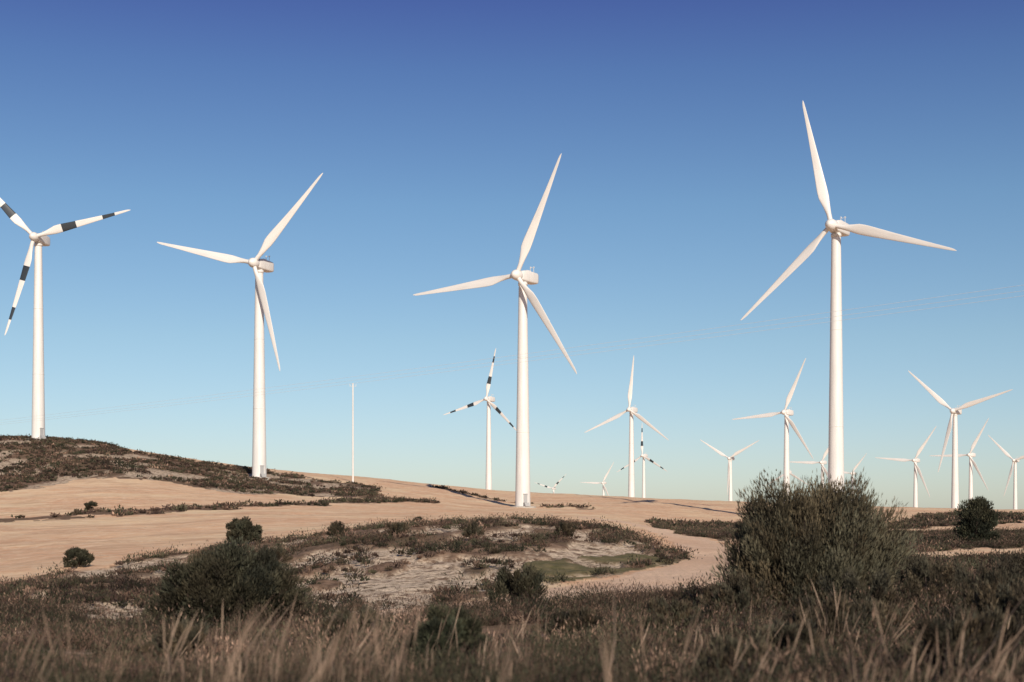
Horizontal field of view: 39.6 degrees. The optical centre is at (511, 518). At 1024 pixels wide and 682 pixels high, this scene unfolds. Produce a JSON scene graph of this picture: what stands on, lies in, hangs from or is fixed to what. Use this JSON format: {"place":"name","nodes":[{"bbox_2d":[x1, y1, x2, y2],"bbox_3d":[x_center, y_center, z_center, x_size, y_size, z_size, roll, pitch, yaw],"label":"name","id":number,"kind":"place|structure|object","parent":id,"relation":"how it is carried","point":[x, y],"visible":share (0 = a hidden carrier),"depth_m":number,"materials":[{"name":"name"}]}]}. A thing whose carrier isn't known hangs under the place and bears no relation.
{"place":"outdoors","nodes":[
{"label":"outdoors","id":0,"kind":"place"},
{"bbox_2d":[0,438,1023,681],"bbox_3d":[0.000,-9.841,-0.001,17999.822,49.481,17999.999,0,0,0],"label":"ground","id":1,"kind":"structure","parent":0,"point":[35,539],"depth_m":176.15,"materials":[{"name":"beige soil"}]},
{"bbox_2d":[0,198,129,440],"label":"wind turbine","id":2,"kind":"object","parent":1,"relation":"on","point":[39,241],"visible":0.91,"depth_m":428.41,"materials":[{"name":"white paint"}]},
{"bbox_2d":[40,428,45,438],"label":"door","id":3,"kind":"structure","parent":2,"relation":"in","point":[42,436],"depth_m":428.28,"materials":[{"name":"grey metal"}]},
{"bbox_2d":[63,546,94,567],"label":"juniper bush","id":4,"kind":"object","parent":1,"relation":"on","point":[82,556],"visible":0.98,"depth_m":108.63,"materials":[{"name":"green plant"}]},
{"bbox_2d":[84,500,97,509],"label":"shrub","id":5,"kind":"object","parent":1,"relation":"on","point":[89,504],"visible":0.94,"depth_m":235.85,"materials":[{"name":"green plant"}]},
{"bbox_2d":[138,616,215,663],"bbox_3d":[-7.073,2.695,30.057,1.614,1.270,1.878,0,0,0],"label":"shrub","id":6,"kind":"object","parent":1,"relation":"on","point":[192,632],"visible":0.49,"depth_m":29.79,"materials":[{"name":"green plant"}]},
{"bbox_2d":[135,534,320,630],"bbox_3d":[-9.512,2.338,48.492,6.195,3.690,6.151,0,0,0],"label":"juniper bush","id":7,"kind":"object","parent":1,"relation":"on","point":[234,573],"visible":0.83,"depth_m":47.12,"materials":[{"name":"green plant"}]},
{"bbox_2d":[157,173,322,479],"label":"wind turbine","id":8,"kind":"object","parent":1,"relation":"on","point":[258,265],"visible":0.97,"depth_m":388.54,"materials":[{"name":"white paint"}]},
{"bbox_2d":[260,465,265,476],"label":"door","id":9,"kind":"structure","parent":8,"relation":"in","point":[262,474],"depth_m":388.01,"materials":[{"name":"grey metal"}]},
{"bbox_2d":[225,516,263,542],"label":"juniper bush","id":10,"kind":"object","parent":1,"relation":"on","point":[246,528],"visible":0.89,"depth_m":132.17,"materials":[{"name":"green plant"}]},
{"bbox_2d":[263,544,293,563],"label":"shrub","id":11,"kind":"object","parent":1,"relation":"on","point":[280,552],"visible":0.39,"depth_m":95.87,"materials":[{"name":"green plant"}]},
{"bbox_2d":[327,520,348,536],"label":"shrub","id":12,"kind":"object","parent":1,"relation":"on","point":[336,527],"visible":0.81,"depth_m":117.80,"materials":[{"name":"green plant"}]},
{"bbox_2d":[352,383,353,481],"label":"meteorological mast","id":13,"kind":"object","parent":1,"relation":"on","point":[353,432],"visible":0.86,"depth_m":429.82,"materials":[{"name":"white metal"}]},
{"bbox_2d":[320,603,389,641],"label":"shrub","id":14,"kind":"object","parent":1,"relation":"on","point":[348,614],"visible":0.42,"depth_m":35.77,"materials":[{"name":"green plant"}]},
{"bbox_2d":[384,521,411,535],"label":"shrub","id":15,"kind":"object","parent":1,"relation":"on","point":[398,527],"visible":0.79,"depth_m":111.72,"materials":[{"name":"green plant"}]},
{"bbox_2d":[396,599,494,667],"bbox_3d":[-1.214,2.291,26.100,1.894,1.676,1.770,0,0,0],"label":"shrub","id":16,"kind":"object","parent":1,"relation":"on","point":[436,616],"visible":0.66,"depth_m":25.69,"materials":[{"name":"green plant"}]},
{"bbox_2d":[461,522,484,537],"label":"shrub","id":17,"kind":"object","parent":1,"relation":"on","point":[473,528],"visible":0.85,"depth_m":103.83,"materials":[{"name":"green plant"}]},
{"bbox_2d":[444,349,515,489],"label":"wind turbine","id":18,"kind":"object","parent":1,"relation":"on","point":[489,399],"visible":0.93,"depth_m":859.61,"materials":[{"name":"white paint"}]},
{"bbox_2d":[413,153,576,507],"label":"wind turbine","id":19,"kind":"object","parent":1,"relation":"on","point":[523,278],"visible":0.94,"depth_m":365.56,"materials":[{"name":"white paint"}]},
{"bbox_2d":[523,494,529,505],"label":"door","id":20,"kind":"structure","parent":19,"relation":"in","point":[525,495],"depth_m":364.99,"materials":[{"name":"grey metal"}]},
{"bbox_2d":[1,285,1020,424],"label":"power line","id":21,"kind":"object","parent":1,"relation":"on","point":[582,350],"visible":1,"depth_m":201.94,"materials":[{"name":"metal"}]},
{"bbox_2d":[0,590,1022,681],"bbox_3d":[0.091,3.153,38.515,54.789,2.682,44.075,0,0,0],"label":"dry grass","id":22,"kind":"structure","parent":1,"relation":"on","point":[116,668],"depth_m":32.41,"materials":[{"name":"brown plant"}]},
{"bbox_2d":[0,562,1023,681],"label":"scrub","id":23,"kind":"object","parent":1,"relation":"on","point":[15,617],"visible":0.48,"depth_m":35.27,"materials":[{"name":"brown plant"}]},
{"bbox_2d":[0,511,1023,615],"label":"scrub","id":24,"kind":"object","parent":1,"relation":"on","point":[936,540],"visible":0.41,"depth_m":96.72,"materials":[{"name":"brown plant"}]},
{"bbox_2d":[0,434,1023,528],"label":"scrub","id":25,"kind":"object","parent":1,"relation":"on","point":[922,520],"visible":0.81,"depth_m":343.84,"materials":[{"name":"brown plant"}]},
{"bbox_2d":[0,579,1023,681],"bbox_3d":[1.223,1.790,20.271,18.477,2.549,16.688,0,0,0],"label":"tall grass","id":26,"kind":"structure","parent":1,"relation":"on","point":[375,635],"depth_m":15.31,"materials":[{"name":"brown plant"}]},
{"bbox_2d":[487,562,547,607],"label":"juniper bush","id":27,"kind":"object","parent":1,"relation":"on","point":[526,578],"visible":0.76,"depth_m":56.43,"materials":[{"name":"green plant"}]},
{"bbox_2d":[535,475,564,492],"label":"wind turbine","id":28,"kind":"object","parent":1,"relation":"on","point":[554,487],"visible":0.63,"depth_m":2079.57,"materials":[{"name":"white paint"}]},
{"bbox_2d":[553,522,576,536],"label":"shrub","id":29,"kind":"object","parent":1,"relation":"on","point":[566,527],"visible":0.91,"depth_m":107.60,"materials":[{"name":"green plant"}]},
{"bbox_2d":[540,606,602,638],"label":"shrub","id":30,"kind":"object","parent":1,"relation":"on","point":[583,615],"visible":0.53,"depth_m":35.73,"materials":[{"name":"green plant"}]},
{"bbox_2d":[581,462,613,495],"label":"wind turbine","id":31,"kind":"object","parent":1,"relation":"on","point":[604,487],"visible":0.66,"depth_m":1788.49,"materials":[{"name":"white paint"}]},
{"bbox_2d":[584,356,667,496],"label":"wind turbine","id":32,"kind":"object","parent":1,"relation":"on","point":[631,484],"visible":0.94,"depth_m":815.60,"materials":[{"name":"white paint"}]},
{"bbox_2d":[617,429,665,497],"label":"wind turbine","id":33,"kind":"object","parent":1,"relation":"on","point":[644,456],"visible":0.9,"depth_m":1343.61,"materials":[{"name":"white paint"}]},
{"bbox_2d":[639,595,703,630],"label":"shrub","id":34,"kind":"object","parent":1,"relation":"on","point":[679,606],"visible":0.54,"depth_m":37.76,"materials":[{"name":"green plant"}]},
{"bbox_2d":[699,581,751,621],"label":"shrub","id":35,"kind":"object","parent":1,"relation":"on","point":[723,593],"visible":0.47,"depth_m":41.68,"materials":[{"name":"green plant"}]},
{"bbox_2d":[701,440,758,500],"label":"wind turbine","id":36,"kind":"object","parent":1,"relation":"on","point":[729,477],"visible":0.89,"depth_m":1194.58,"materials":[{"name":"white paint"}]},
{"bbox_2d":[691,629,787,680],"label":"shrub","id":37,"kind":"object","parent":1,"relation":"on","point":[729,647],"visible":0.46,"depth_m":21.69,"materials":[{"name":"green plant"}]},
{"bbox_2d":[720,569,777,616],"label":"shrub","id":38,"kind":"object","parent":1,"relation":"on","point":[738,583],"visible":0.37,"depth_m":45.80,"materials":[{"name":"green plant"}]},
{"bbox_2d":[732,358,812,490],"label":"wind turbine","id":39,"kind":"object","parent":1,"relation":"on","point":[787,413],"visible":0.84,"depth_m":758.67,"materials":[{"name":"white paint"}]},
{"bbox_2d":[765,470,806,485],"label":"wind turbine","id":40,"kind":"object","parent":1,"relation":"on","point":[793,475],"visible":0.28,"depth_m":1604.08,"materials":[{"name":"white paint"}]},
{"bbox_2d":[749,618,824,667],"bbox_3d":[5.310,2.466,27.084,1.373,1.200,1.576,0,0,44],"label":"shrub","id":41,"kind":"object","parent":1,"relation":"on","point":[790,630],"visible":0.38,"depth_m":26.75,"materials":[{"name":"green plant"}]},
{"bbox_2d":[789,448,827,487],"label":"wind turbine","id":42,"kind":"object","parent":1,"relation":"on","point":[822,462],"visible":0.54,"depth_m":1172.97,"materials":[{"name":"white paint"}]},
{"bbox_2d":[709,467,924,612],"bbox_3d":[10.138,0.876,48.398,7.461,5.338,7.117,0,0,0],"label":"juniper bush","id":43,"kind":"object","parent":1,"relation":"on","point":[795,544],"visible":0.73,"depth_m":47.11,"materials":[{"name":"green plant"}]},
{"bbox_2d":[780,591,872,645],"bbox_3d":[6.575,2.322,30.090,1.844,1.666,2.182,0,0,0],"label":"shrub","id":44,"kind":"object","parent":1,"relation":"on","point":[830,609],"visible":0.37,"depth_m":29.62,"materials":[{"name":"green plant"}]},
{"bbox_2d":[740,101,956,490],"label":"wind turbine","id":45,"kind":"object","parent":1,"relation":"on","point":[838,229],"visible":0.98,"depth_m":328.75,"materials":[{"name":"white paint"}]},
{"bbox_2d":[844,453,866,488],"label":"wind turbine","id":46,"kind":"object","parent":1,"relation":"on","point":[856,466],"visible":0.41,"depth_m":1695.47,"materials":[{"name":"white paint"}]},
{"bbox_2d":[805,567,911,614],"bbox_3d":[9.887,2.352,41.021,2.842,2.110,2.924,0,0,-21],"label":"shrub","id":47,"kind":"object","parent":1,"relation":"on","point":[878,586],"visible":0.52,"depth_m":40.70,"materials":[{"name":"green plant"}]},
{"bbox_2d":[849,594,911,639],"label":"shrub","id":48,"kind":"object","parent":1,"relation":"on","point":[884,611],"visible":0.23,"depth_m":32.94,"materials":[{"name":"green plant"}]},
{"bbox_2d":[888,526,909,539],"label":"shrub","id":49,"kind":"object","parent":1,"relation":"on","point":[902,534],"visible":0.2,"depth_m":147.71,"materials":[{"name":"green plant"}]},
{"bbox_2d":[875,427,935,506],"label":"wind turbine","id":50,"kind":"object","parent":1,"relation":"on","point":[915,460],"visible":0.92,"depth_m":1074.64,"materials":[{"name":"white paint"}]},
{"bbox_2d":[891,549,956,590],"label":"shrub","id":51,"kind":"object","parent":1,"relation":"on","point":[900,578],"visible":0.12,"depth_m":56.07,"materials":[{"name":"green plant"}]},
{"bbox_2d":[899,551,976,610],"bbox_3d":[13.556,2.180,45.691,2.617,2.385,3.160,0,0,28],"label":"shrub","id":52,"kind":"object","parent":1,"relation":"on","point":[921,575],"visible":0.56,"depth_m":45.67,"materials":[{"name":"green plant"}]},
{"bbox_2d":[899,611,1001,680],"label":"shrub","id":53,"kind":"object","parent":1,"relation":"on","point":[955,630],"visible":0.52,"depth_m":22.71,"materials":[{"name":"green plant"}]},
{"bbox_2d":[930,418,988,498],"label":"wind turbine","id":54,"kind":"object","parent":1,"relation":"on","point":[970,455],"visible":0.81,"depth_m":1057.62,"materials":[{"name":"white paint"}]},
{"bbox_2d":[909,371,1012,507],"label":"wind turbine","id":55,"kind":"object","parent":1,"relation":"on","point":[955,412],"visible":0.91,"depth_m":700.80,"materials":[{"name":"white paint"}]},
{"bbox_2d":[923,555,1023,620],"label":"shrub","id":56,"kind":"object","parent":1,"relation":"on","point":[986,573],"visible":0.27,"depth_m":38.88,"materials":[{"name":"green plant"}]},
{"bbox_2d":[951,496,1001,540],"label":"juniper bush","id":57,"kind":"object","parent":1,"relation":"on","point":[979,515],"visible":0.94,"depth_m":148.96,"materials":[{"name":"green plant"}]},
{"bbox_2d":[940,604,1023,667],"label":"shrub","id":58,"kind":"object","parent":1,"relation":"on","point":[997,616],"visible":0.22,"depth_m":26.64,"materials":[{"name":"green plant"}]},
{"bbox_2d":[946,573,1023,621],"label":"shrub","id":59,"kind":"object","parent":1,"relation":"on","point":[969,595],"visible":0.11,"depth_m":34.86,"materials":[{"name":"green plant"}]},
{"bbox_2d":[960,579,1023,651],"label":"shrub","id":60,"kind":"object","parent":1,"relation":"on","point":[1008,594],"visible":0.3,"depth_m":30.91,"materials":[{"name":"green plant"}]},
{"bbox_2d":[988,435,1023,508],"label":"wind turbine","id":61,"kind":"object","parent":1,"relation":"on","point":[1015,461],"visible":0.91,"depth_m":1173.02,"materials":[{"name":"white paint"}]},
{"bbox_2d":[1000,550,1023,574],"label":"shrub","id":62,"kind":"object","parent":1,"relation":"on","point":[1003,557],"visible":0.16,"depth_m":60.33,"materials":[{"name":"green plant"}]},
{"bbox_2d":[1001,551,1023,586],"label":"shrub","id":63,"kind":"object","parent":1,"relation":"on","point":[1014,561],"visible":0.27,"depth_m":51.80,"materials":[{"name":"green plant"}]},
{"bbox_2d":[0,0,1023,508],"label":"sky","id":64,"kind":"structure","parent":0,"point":[683,188],"materials":[{"name":"blue"}]}
]}

